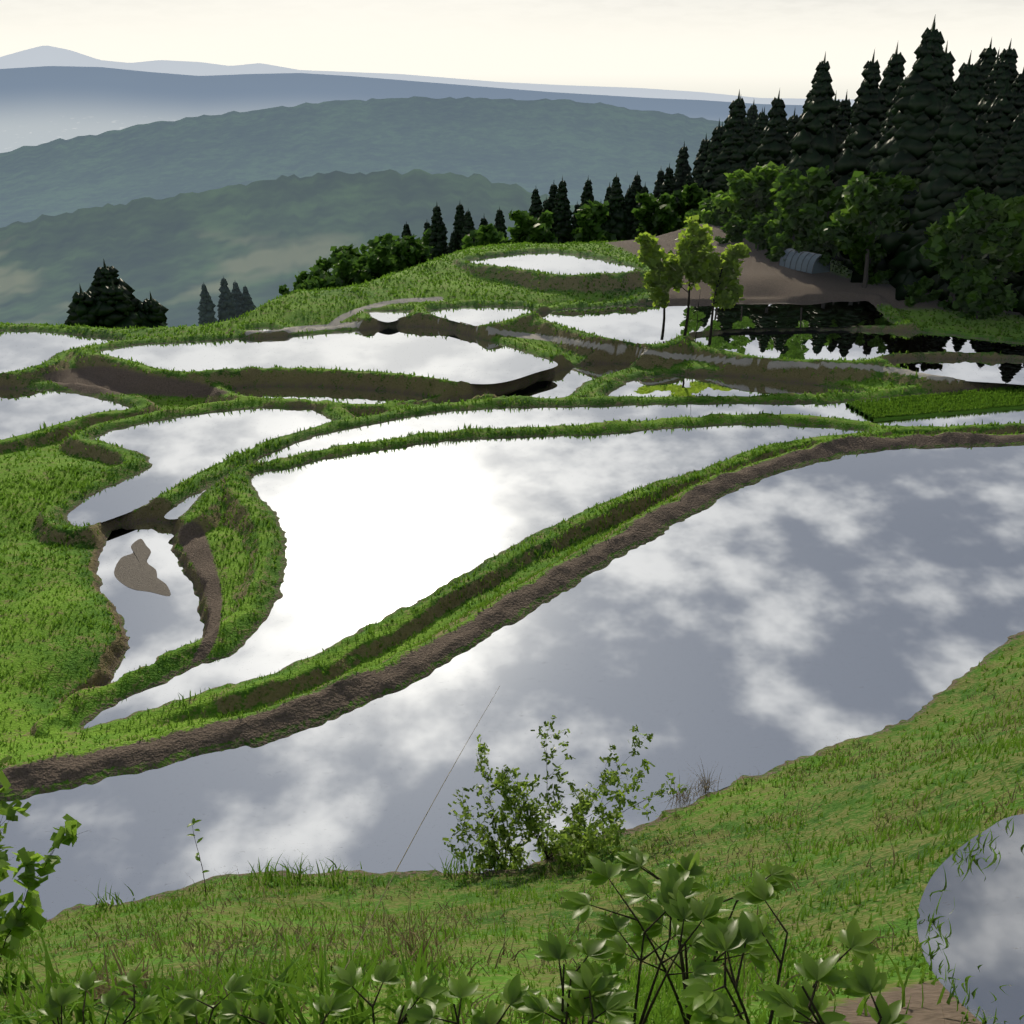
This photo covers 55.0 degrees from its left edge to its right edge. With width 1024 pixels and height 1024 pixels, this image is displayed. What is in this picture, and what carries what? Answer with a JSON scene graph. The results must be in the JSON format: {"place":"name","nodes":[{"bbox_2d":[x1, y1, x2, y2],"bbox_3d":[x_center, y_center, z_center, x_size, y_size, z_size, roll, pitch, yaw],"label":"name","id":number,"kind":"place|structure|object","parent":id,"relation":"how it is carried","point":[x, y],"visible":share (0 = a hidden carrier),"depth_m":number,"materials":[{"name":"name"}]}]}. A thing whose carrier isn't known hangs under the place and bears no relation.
{"place":"outdoors","nodes":[
{"label":"outdoors","id":0,"kind":"place"},
{"bbox_2d":[0,331,113,372],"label":"water","id":1,"kind":"structure","parent":0,"point":[21,350],"depth_m":44.03,"materials":[{"name":"liquid"}]},
{"bbox_2d":[0,388,127,439],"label":"water","id":2,"kind":"structure","parent":0,"point":[24,411],"depth_m":37.02,"materials":[{"name":"liquid"}]},
{"bbox_2d":[114,539,170,595],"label":"mud island","id":3,"kind":"structure","parent":0,"point":[134,570],"depth_m":25.35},
{"bbox_2d":[67,407,330,526],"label":"water","id":4,"kind":"structure","parent":0,"point":[176,450],"depth_m":33.37,"materials":[{"name":"liquid"}]},
{"bbox_2d":[0,169,574,326],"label":"slope","id":5,"kind":"structure","parent":0,"point":[261,240],"depth_m":284.84,"materials":[{"name":"plant"}]},
{"bbox_2d":[101,327,557,383],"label":"water","id":6,"kind":"structure","parent":0,"point":[439,353],"depth_m":42.23,"materials":[{"name":"liquid"}]},
{"bbox_2d":[234,386,427,403],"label":"water","id":7,"kind":"structure","parent":0,"point":[353,396],"depth_m":38.37,"materials":[{"name":"liquid"}]},
{"bbox_2d":[0,96,724,227],"bbox_3d":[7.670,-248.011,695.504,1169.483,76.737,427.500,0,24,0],"label":"hill","id":8,"kind":"structure","parent":0,"point":[541,145],"depth_m":791.27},
{"bbox_2d":[0,66,850,152],"bbox_3d":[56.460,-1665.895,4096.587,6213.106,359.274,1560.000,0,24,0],"label":"blue ridge","id":9,"kind":"structure","parent":0,"point":[42,105],"depth_m":4524.95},
{"bbox_2d":[0,46,854,106],"bbox_3d":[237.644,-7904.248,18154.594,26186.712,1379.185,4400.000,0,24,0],"label":"mountains","id":10,"kind":"structure","parent":0,"point":[40,56],"depth_m":19790.39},
{"bbox_2d":[84,424,861,727],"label":"water","id":11,"kind":"structure","parent":0,"point":[374,536],"depth_m":27.69,"materials":[{"name":"liquid"}]},
{"bbox_2d":[428,306,532,325],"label":"water","id":12,"kind":"structure","parent":0,"point":[476,315],"depth_m":47.67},
{"bbox_2d":[0,221,1023,1023],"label":"terrain","id":13,"kind":"structure","parent":0,"point":[762,278],"depth_m":21.25,"materials":[{"name":"plant"}]},
{"bbox_2d":[0,741,30,950],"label":"shrub","id":14,"kind":"object","parent":13,"relation":"on","point":[8,811],"visible":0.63,"depth_m":12.14,"materials":[{"name":"green plant"}]},
{"bbox_2d":[0,814,85,959],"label":"shrub","id":15,"kind":"object","parent":13,"relation":"on","point":[15,921],"visible":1,"depth_m":8.68,"materials":[{"name":"green plant"}]},
{"bbox_2d":[37,966,159,1023],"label":"herb","id":16,"kind":"object","parent":13,"relation":"on","point":[59,999],"visible":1,"depth_m":3.87,"materials":[{"name":"green plant"}]},
{"bbox_2d":[64,258,168,328],"bbox_3d":[-25.084,-9.428,63.123,10.513,13.354,11.269,-19,30,-36],"label":"cedar","id":17,"kind":"object","parent":13,"relation":"on","point":[107,298],"visible":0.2,"depth_m":59.59,"materials":[{"name":"green plant"}]},
{"bbox_2d":[97,521,203,685],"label":"water","id":18,"kind":"structure","parent":13,"relation":"on","point":[156,625],"depth_m":24.03,"materials":[{"name":"liquid"}]},
{"bbox_2d":[197,282,216,324],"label":"conifer","id":19,"kind":"object","parent":13,"relation":"on","point":[207,312],"visible":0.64,"depth_m":117.66,"materials":[{"name":"green plant"}]},
{"bbox_2d":[171,973,254,1023],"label":"herb","id":20,"kind":"object","parent":13,"relation":"on","point":[190,1005],"visible":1,"depth_m":3.74,"materials":[{"name":"green plant"}]},
{"bbox_2d":[217,277,237,321],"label":"conifer","id":21,"kind":"object","parent":13,"relation":"on","point":[226,305],"visible":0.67,"depth_m":119.42,"materials":[{"name":"green plant"}]},
{"bbox_2d":[216,992,354,1023],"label":"herb","id":22,"kind":"object","parent":13,"relation":"on","point":[327,1004],"visible":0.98,"depth_m":3.48,"materials":[{"name":"green plant"}]},
{"bbox_2d":[292,256,335,290],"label":"broadleaf tree","id":23,"kind":"object","parent":13,"relation":"on","point":[322,266],"visible":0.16,"depth_m":73.96,"materials":[{"name":"green plant"}]},
{"bbox_2d":[306,257,370,289],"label":"broadleaf tree","id":24,"kind":"object","parent":13,"relation":"on","point":[343,269],"visible":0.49,"depth_m":65.25,"materials":[{"name":"green plant"}]},
{"bbox_2d":[330,243,366,272],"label":"broadleaf tree","id":25,"kind":"object","parent":13,"relation":"on","point":[347,252],"visible":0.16,"depth_m":77.72,"materials":[{"name":"green plant"}]},
{"bbox_2d":[355,243,397,281],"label":"broadleaf tree","id":26,"kind":"object","parent":13,"relation":"on","point":[377,263],"visible":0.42,"depth_m":66.62,"materials":[{"name":"green plant"}]},
{"bbox_2d":[359,233,395,273],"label":"broadleaf tree","id":27,"kind":"object","parent":13,"relation":"on","point":[385,239],"visible":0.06,"depth_m":87.13,"materials":[{"name":"green plant"}]},
{"bbox_2d":[368,311,409,321],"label":"water","id":28,"kind":"structure","parent":13,"relation":"on","point":[387,316],"depth_m":47.72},
{"bbox_2d":[327,957,451,1023],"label":"herb","id":29,"kind":"object","parent":13,"relation":"on","point":[385,971],"visible":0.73,"depth_m":3.39,"materials":[{"name":"green plant"}]},
{"bbox_2d":[77,755,727,1007],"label":"dry tufts","id":30,"kind":"object","parent":13,"relation":"on","point":[100,988],"visible":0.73,"depth_m":6.93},
{"bbox_2d":[388,234,432,273],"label":"broadleaf tree","id":31,"kind":"object","parent":13,"relation":"on","point":[409,251],"visible":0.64,"depth_m":67.83,"materials":[{"name":"green plant"}]},
{"bbox_2d":[427,204,447,259],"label":"conifer tree","id":32,"kind":"object","parent":13,"relation":"on","point":[438,238],"visible":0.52,"depth_m":73.56,"materials":[{"name":"green plant"}]},
{"bbox_2d":[404,972,540,1023],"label":"herb","id":33,"kind":"object","parent":13,"relation":"on","point":[513,992],"visible":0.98,"depth_m":3.25,"materials":[{"name":"green plant"}]},
{"bbox_2d":[461,223,517,247],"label":"broadleaf tree","id":34,"kind":"object","parent":13,"relation":"on","point":[484,235],"visible":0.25,"depth_m":69.24,"materials":[{"name":"green plant"}]},
{"bbox_2d":[442,776,562,865],"bbox_3d":[-0.294,4.355,13.864,1.820,1.070,1.280,-12,27,-25],"label":"shrub","id":35,"kind":"object","parent":13,"relation":"on","point":[502,832],"visible":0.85,"depth_m":13.70,"materials":[{"name":"green plant"}]},
{"bbox_2d":[0,802,1023,1023],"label":"tufts","id":36,"kind":"object","parent":13,"relation":"on","point":[359,1014],"visible":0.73,"depth_m":4.52,"materials":[{"name":"green plant"}]},
{"bbox_2d":[0,681,1023,1023],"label":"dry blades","id":37,"kind":"object","parent":13,"relation":"on","point":[388,929],"visible":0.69,"depth_m":8.96,"materials":[{"name":"plant"}]},
{"bbox_2d":[507,210,557,243],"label":"broadleaf tree","id":38,"kind":"object","parent":13,"relation":"on","point":[533,229],"visible":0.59,"depth_m":69.19,"materials":[{"name":"green plant"}]},
{"bbox_2d":[470,252,641,274],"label":"water","id":39,"kind":"structure","parent":13,"relation":"on","point":[555,263],"depth_m":55.71,"materials":[{"name":"liquid"}]},
{"bbox_2d":[551,176,573,243],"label":"conifer tree","id":40,"kind":"object","parent":13,"relation":"on","point":[562,227],"visible":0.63,"depth_m":74.87,"materials":[{"name":"green plant"}]},
{"bbox_2d":[457,715,690,873],"bbox_3d":[1.114,3.861,13.579,2.977,1.949,2.609,20,31,38],"label":"shrub","id":41,"kind":"object","parent":13,"relation":"on","point":[568,836],"visible":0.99,"depth_m":13.32,"materials":[{"name":"green plant"}]},
{"bbox_2d":[516,932,640,1023],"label":"herb","id":42,"kind":"object","parent":13,"relation":"on","point":[596,995],"visible":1,"depth_m":3.08,"materials":[{"name":"green plant"}]},
{"bbox_2d":[571,200,616,242],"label":"broadleaf tree","id":43,"kind":"object","parent":13,"relation":"on","point":[591,217],"visible":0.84,"depth_m":72.93,"materials":[{"name":"green plant"}]},
{"bbox_2d":[603,173,627,240],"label":"conifer tree","id":44,"kind":"object","parent":13,"relation":"on","point":[615,223],"visible":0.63,"depth_m":76.55,"materials":[{"name":"green plant"}]},
{"bbox_2d":[623,185,634,239],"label":"conifer tree","id":45,"kind":"object","parent":13,"relation":"on","point":[629,204],"visible":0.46,"depth_m":86.28,"materials":[{"name":"green plant"}]},
{"bbox_2d":[555,875,732,1023],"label":"herb","id":46,"kind":"object","parent":13,"relation":"on","point":[676,900],"visible":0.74,"depth_m":3.28,"materials":[{"name":"green plant"}]},
{"bbox_2d":[631,191,681,236],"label":"broadleaf tree","id":47,"kind":"object","parent":13,"relation":"on","point":[659,216],"visible":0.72,"depth_m":76.60,"materials":[{"name":"green plant"}]},
{"bbox_2d":[634,232,683,339],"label":"young tree","id":48,"kind":"object","parent":13,"relation":"on","point":[660,278],"visible":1,"depth_m":41.52,"materials":[{"name":"green plant"}]},
{"bbox_2d":[558,845,798,1023],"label":"leafy shrub","id":49,"kind":"object","parent":13,"relation":"on","point":[778,878],"visible":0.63,"depth_m":3.49,"materials":[{"name":"green plant"}]},
{"bbox_2d":[673,141,691,201],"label":"conifer tree","id":50,"kind":"object","parent":13,"relation":"on","point":[683,169],"visible":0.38,"depth_m":90.51,"materials":[{"name":"green plant"}]},
{"bbox_2d":[661,215,716,335],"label":"young tree","id":51,"kind":"object","parent":13,"relation":"on","point":[693,242],"visible":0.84,"depth_m":41.21,"materials":[{"name":"green plant"}]},
{"bbox_2d":[670,182,708,231],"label":"broadleaf tree","id":52,"kind":"object","parent":13,"relation":"on","point":[691,195],"visible":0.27,"depth_m":79.55,"materials":[{"name":"green plant"}]},
{"bbox_2d":[691,133,709,186],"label":"conifer","id":53,"kind":"object","parent":13,"relation":"on","point":[699,165],"visible":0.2,"depth_m":84.56,"materials":[{"name":"green plant"}]},
{"bbox_2d":[699,118,723,191],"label":"conifer","id":54,"kind":"object","parent":13,"relation":"on","point":[715,145],"visible":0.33,"depth_m":80.37,"materials":[{"name":"green plant"}]},
{"bbox_2d":[696,243,750,344],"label":"young tree","id":55,"kind":"object","parent":13,"relation":"on","point":[721,274],"visible":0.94,"depth_m":41.59,"materials":[{"name":"green plant"}]},
{"bbox_2d":[707,89,751,196],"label":"conifer","id":56,"kind":"object","parent":13,"relation":"on","point":[736,142],"visible":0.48,"depth_m":76.42,"materials":[{"name":"green plant"}]},
{"bbox_2d":[714,214,747,243],"bbox_3d":[13.556,-16.931,60.906,2.122,2.793,1.469,2,24,5],"label":"shrub","id":57,"kind":"object","parent":13,"relation":"on","point":[734,233],"visible":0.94,"depth_m":60.51,"materials":[{"name":"green plant"}]},
{"bbox_2d":[712,161,785,219],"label":"broadleaf tree","id":58,"kind":"object","parent":13,"relation":"on","point":[770,170],"visible":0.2,"depth_m":62.73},
{"bbox_2d":[743,107,768,172],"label":"conifer","id":59,"kind":"object","parent":13,"relation":"on","point":[755,144],"visible":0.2,"depth_m":72.77,"materials":[{"name":"green plant"}]},
{"bbox_2d":[743,212,772,250],"bbox_3d":[14.938,-16.262,59.124,2.306,3.463,1.464,-18,30,-35],"label":"shrub","id":60,"kind":"object","parent":13,"relation":"on","point":[757,224],"visible":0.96,"depth_m":58.43,"materials":[{"name":"green plant"}]},
{"bbox_2d":[753,89,790,167],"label":"conifer","id":61,"kind":"object","parent":13,"relation":"on","point":[773,148],"visible":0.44,"depth_m":67.07,"materials":[{"name":"green plant"}]},
{"bbox_2d":[763,223,789,261],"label":"broadleaf tree","id":62,"kind":"object","parent":13,"relation":"on","point":[771,230],"visible":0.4,"depth_m":56.80,"materials":[{"name":"green plant"}]},
{"bbox_2d":[679,870,881,1023],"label":"herb","id":63,"kind":"object","parent":13,"relation":"on","point":[703,1002],"visible":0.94,"depth_m":2.79,"materials":[{"name":"green plant"}]},
{"bbox_2d":[768,232,793,258],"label":"shrub","id":64,"kind":"object","parent":13,"relation":"on","point":[780,243],"visible":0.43,"depth_m":55.60,"materials":[{"name":"green plant"}]},
{"bbox_2d":[775,183,816,241],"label":"tree","id":65,"kind":"object","parent":13,"relation":"on","point":[786,219],"visible":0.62,"depth_m":55.83,"materials":[{"name":"green plant"}]},
{"bbox_2d":[762,52,839,250],"bbox_3d":[17.701,-19.934,58.605,5.456,13.736,5.308,-4,24,-10],"label":"conifer","id":66,"kind":"object","parent":13,"relation":"on","point":[814,143],"visible":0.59,"depth_m":56.84,"materials":[{"name":"green plant"}]},
{"bbox_2d":[779,248,829,273],"bbox_3d":[16.305,-14.020,54.759,1.353,0.964,2.640,-13,27,-26],"label":"greenhouse tunnel","id":67,"kind":"object","parent":13,"relation":"on","point":[805,261],"visible":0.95,"depth_m":54.21,"materials":[{"name":"grey"}]},
{"bbox_2d":[775,165,834,235],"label":"tree","id":68,"kind":"object","parent":13,"relation":"on","point":[818,180],"visible":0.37,"depth_m":56.09,"materials":[{"name":"green plant"}]},
{"bbox_2d":[791,186,846,257],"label":"tree","id":69,"kind":"object","parent":13,"relation":"on","point":[811,217],"visible":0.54,"depth_m":54.43,"materials":[{"name":"green plant"}]},
{"bbox_2d":[807,225,834,267],"bbox_3d":[17.179,-13.965,54.270,1.585,3.749,2.497,-5,24,-11],"label":"shrub","id":70,"kind":"object","parent":13,"relation":"on","point":[819,243],"visible":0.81,"depth_m":53.80,"materials":[{"name":"green plant"}]},
{"bbox_2d":[754,950,912,1023],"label":"herb","id":71,"kind":"object","parent":13,"relation":"on","point":[807,1001],"visible":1,"depth_m":2.54,"materials":[{"name":"green plant"}]},
{"bbox_2d":[832,93,851,159],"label":"conifer","id":72,"kind":"object","parent":13,"relation":"on","point":[841,125],"visible":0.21,"depth_m":58.49,"materials":[{"name":"green plant"}]},
{"bbox_2d":[830,195,864,263],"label":"tree","id":73,"kind":"object","parent":13,"relation":"on","point":[852,211],"visible":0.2,"depth_m":51.70,"materials":[{"name":"green plant"}]},
{"bbox_2d":[831,50,885,260],"bbox_3d":[20.129,-19.738,57.791,6.280,13.634,5.113,-16,29,-32],"label":"conifer","id":74,"kind":"object","parent":13,"relation":"on","point":[863,135],"visible":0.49,"depth_m":56.19,"materials":[{"name":"green plant"}]},
{"bbox_2d":[822,171,909,287],"bbox_3d":[18.359,-14.545,51.329,4.217,6.331,2.676,-7,25,-15],"label":"tree","id":75,"kind":"object","parent":13,"relation":"on","point":[877,198],"visible":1,"depth_m":50.63,"materials":[{"name":"green plant"}]},
{"bbox_2d":[839,99,896,268],"bbox_3d":[20.537,-17.104,54.245,3.661,10.696,4.167,0,24,1],"label":"conifer","id":76,"kind":"object","parent":13,"relation":"on","point":[873,166],"visible":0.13,"depth_m":53.14,"materials":[{"name":"green plant"}]},
{"bbox_2d":[851,243,894,284],"bbox_3d":[19.289,-12.712,52.656,2.328,3.495,1.477,12,27,25],"label":"shrub","id":77,"kind":"object","parent":13,"relation":"on","point":[877,253],"visible":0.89,"depth_m":52.22,"materials":[{"name":"green plant"}]},
{"bbox_2d":[829,171,920,248],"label":"tree","id":78,"kind":"object","parent":13,"relation":"on","point":[906,182],"visible":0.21,"depth_m":50.89,"materials":[{"name":"green plant"}]},
{"bbox_2d":[879,43,906,129],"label":"conifer","id":79,"kind":"object","parent":13,"relation":"on","point":[893,74],"visible":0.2,"depth_m":59.60,"materials":[{"name":"green plant"}]},
{"bbox_2d":[845,14,947,282],"bbox_3d":[21.327,-18.236,52.005,6.025,14.546,5.418,2,24,5],"label":"conifer","id":80,"kind":"object","parent":13,"relation":"on","point":[916,111],"visible":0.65,"depth_m":50.30,"materials":[{"name":"green plant"}]},
{"bbox_2d":[903,276,942,307],"bbox_3d":[20.487,-10.698,49.756,1.895,2.592,2.032,-4,24,-9],"label":"shrub","id":81,"kind":"object","parent":13,"relation":"on","point":[917,292],"visible":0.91,"depth_m":49.17,"materials":[{"name":"green plant"}]},
{"bbox_2d":[888,50,980,300],"bbox_3d":[21.873,-16.000,49.064,4.852,12.819,4.669,1,24,2],"label":"conifer","id":82,"kind":"object","parent":13,"relation":"on","point":[946,177],"visible":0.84,"depth_m":47.99,"materials":[{"name":"green plant"}]},
{"bbox_2d":[942,41,955,102],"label":"conifer","id":83,"kind":"object","parent":13,"relation":"on","point":[948,72],"visible":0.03,"depth_m":58.05,"materials":[{"name":"green plant"}]},
{"bbox_2d":[924,220,988,281],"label":"tree","id":84,"kind":"object","parent":13,"relation":"on","point":[932,229],"visible":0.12,"depth_m":47.80,"materials":[{"name":"green plant"}]},
{"bbox_2d":[919,186,1018,302],"bbox_3d":[22.000,-12.887,48.103,4.337,5.934,4.652,4,24,10],"label":"tree","id":85,"kind":"object","parent":13,"relation":"on","point":[977,199],"visible":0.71,"depth_m":46.31,"materials":[{"name":"green plant"}]},
{"bbox_2d":[917,814,1023,1023],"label":"water","id":86,"kind":"structure","parent":13,"relation":"on","point":[984,915],"depth_m":3.17,"materials":[{"name":"liquid"}]},
{"bbox_2d":[937,211,1004,302],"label":"tree","id":87,"kind":"object","parent":13,"relation":"on","point":[956,243],"visible":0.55,"depth_m":47.50,"materials":[{"name":"green plant"}]},
{"bbox_2d":[951,268,1018,320],"bbox_3d":[22.498,-9.863,47.176,2.845,3.629,2.652,-3,24,-7],"label":"shrub","id":88,"kind":"object","parent":13,"relation":"on","point":[983,299],"visible":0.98,"depth_m":46.69,"materials":[{"name":"green plant"}]},
{"bbox_2d":[973,38,996,104],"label":"conifer","id":89,"kind":"object","parent":13,"relation":"on","point":[985,62],"visible":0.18,"depth_m":51.72,"materials":[{"name":"green plant"}]},
{"bbox_2d":[973,49,1011,152],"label":"conifer","id":90,"kind":"object","parent":13,"relation":"on","point":[994,86],"visible":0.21,"depth_m":49.79,"materials":[{"name":"green plant"}]},
{"bbox_2d":[973,77,1017,194],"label":"conifer","id":91,"kind":"object","parent":13,"relation":"on","point":[997,127],"visible":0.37,"depth_m":48.89,"materials":[{"name":"green plant"}]},
{"bbox_2d":[968,111,1023,285],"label":"conifer","id":92,"kind":"object","parent":13,"relation":"on","point":[1006,174],"visible":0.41,"depth_m":47.64,"materials":[{"name":"green plant"}]},
{"bbox_2d":[980,195,1023,282],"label":"tree","id":93,"kind":"object","parent":13,"relation":"on","point":[1011,252],"visible":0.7,"depth_m":46.60,"materials":[{"name":"green plant"}]},
{"bbox_2d":[999,38,1018,89],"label":"conifer","id":94,"kind":"object","parent":13,"relation":"on","point":[1010,55],"visible":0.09,"depth_m":54.10,"materials":[{"name":"green plant"}]},
{"bbox_2d":[1009,276,1023,315],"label":"shrub","id":95,"kind":"object","parent":13,"relation":"on","point":[1018,285],"visible":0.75,"depth_m":47.05,"materials":[{"name":"green plant"}]},
{"bbox_2d":[1011,68,1023,114],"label":"conifer","id":96,"kind":"object","parent":13,"relation":"on","point":[1017,85],"visible":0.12,"depth_m":51.34,"materials":[{"name":"green plant"}]},
{"bbox_2d":[0,445,1023,919],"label":"water","id":97,"kind":"structure","parent":0,"point":[764,625],"depth_m":17.41,"materials":[{"name":"liquid"}]},
{"bbox_2d":[0,0,1023,98],"label":"sky","id":98,"kind":"structure","parent":0,"point":[758,48],"materials":[{"name":"white"}]},
{"bbox_2d":[437,364,628,403],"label":"water","id":99,"kind":"structure","parent":0,"point":[564,383],"depth_m":39.97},
{"bbox_2d":[164,385,1023,518],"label":"water","id":100,"kind":"structure","parent":0,"point":[495,418],"depth_m":35.58,"materials":[{"name":"liquid"}]},
{"bbox_2d":[846,385,1023,420],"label":"seedlings","id":101,"kind":"object","parent":100,"relation":"on","point":[976,401],"visible":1,"depth_m":36.77,"materials":[{"name":"green plant"}]},
{"bbox_2d":[540,299,893,343],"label":"water","id":102,"kind":"structure","parent":0,"point":[640,324],"depth_m":47.33,"materials":[{"name":"liquid"}]},
{"bbox_2d":[608,376,854,396],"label":"water","id":103,"kind":"structure","parent":0,"point":[685,386],"depth_m":39.33,"materials":[{"name":"liquid"}]},
{"bbox_2d":[718,175,774,233],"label":"tree","id":104,"kind":"object","parent":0,"point":[748,195],"visible":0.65,"depth_m":61.16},
{"bbox_2d":[692,330,1023,359],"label":"water","id":105,"kind":"structure","parent":0,"point":[830,344],"depth_m":43.20,"materials":[{"name":"liquid"}]},
{"bbox_2d":[890,359,1023,384],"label":"water","id":106,"kind":"structure","parent":0,"point":[995,371],"depth_m":40.23,"materials":[{"name":"liquid"}]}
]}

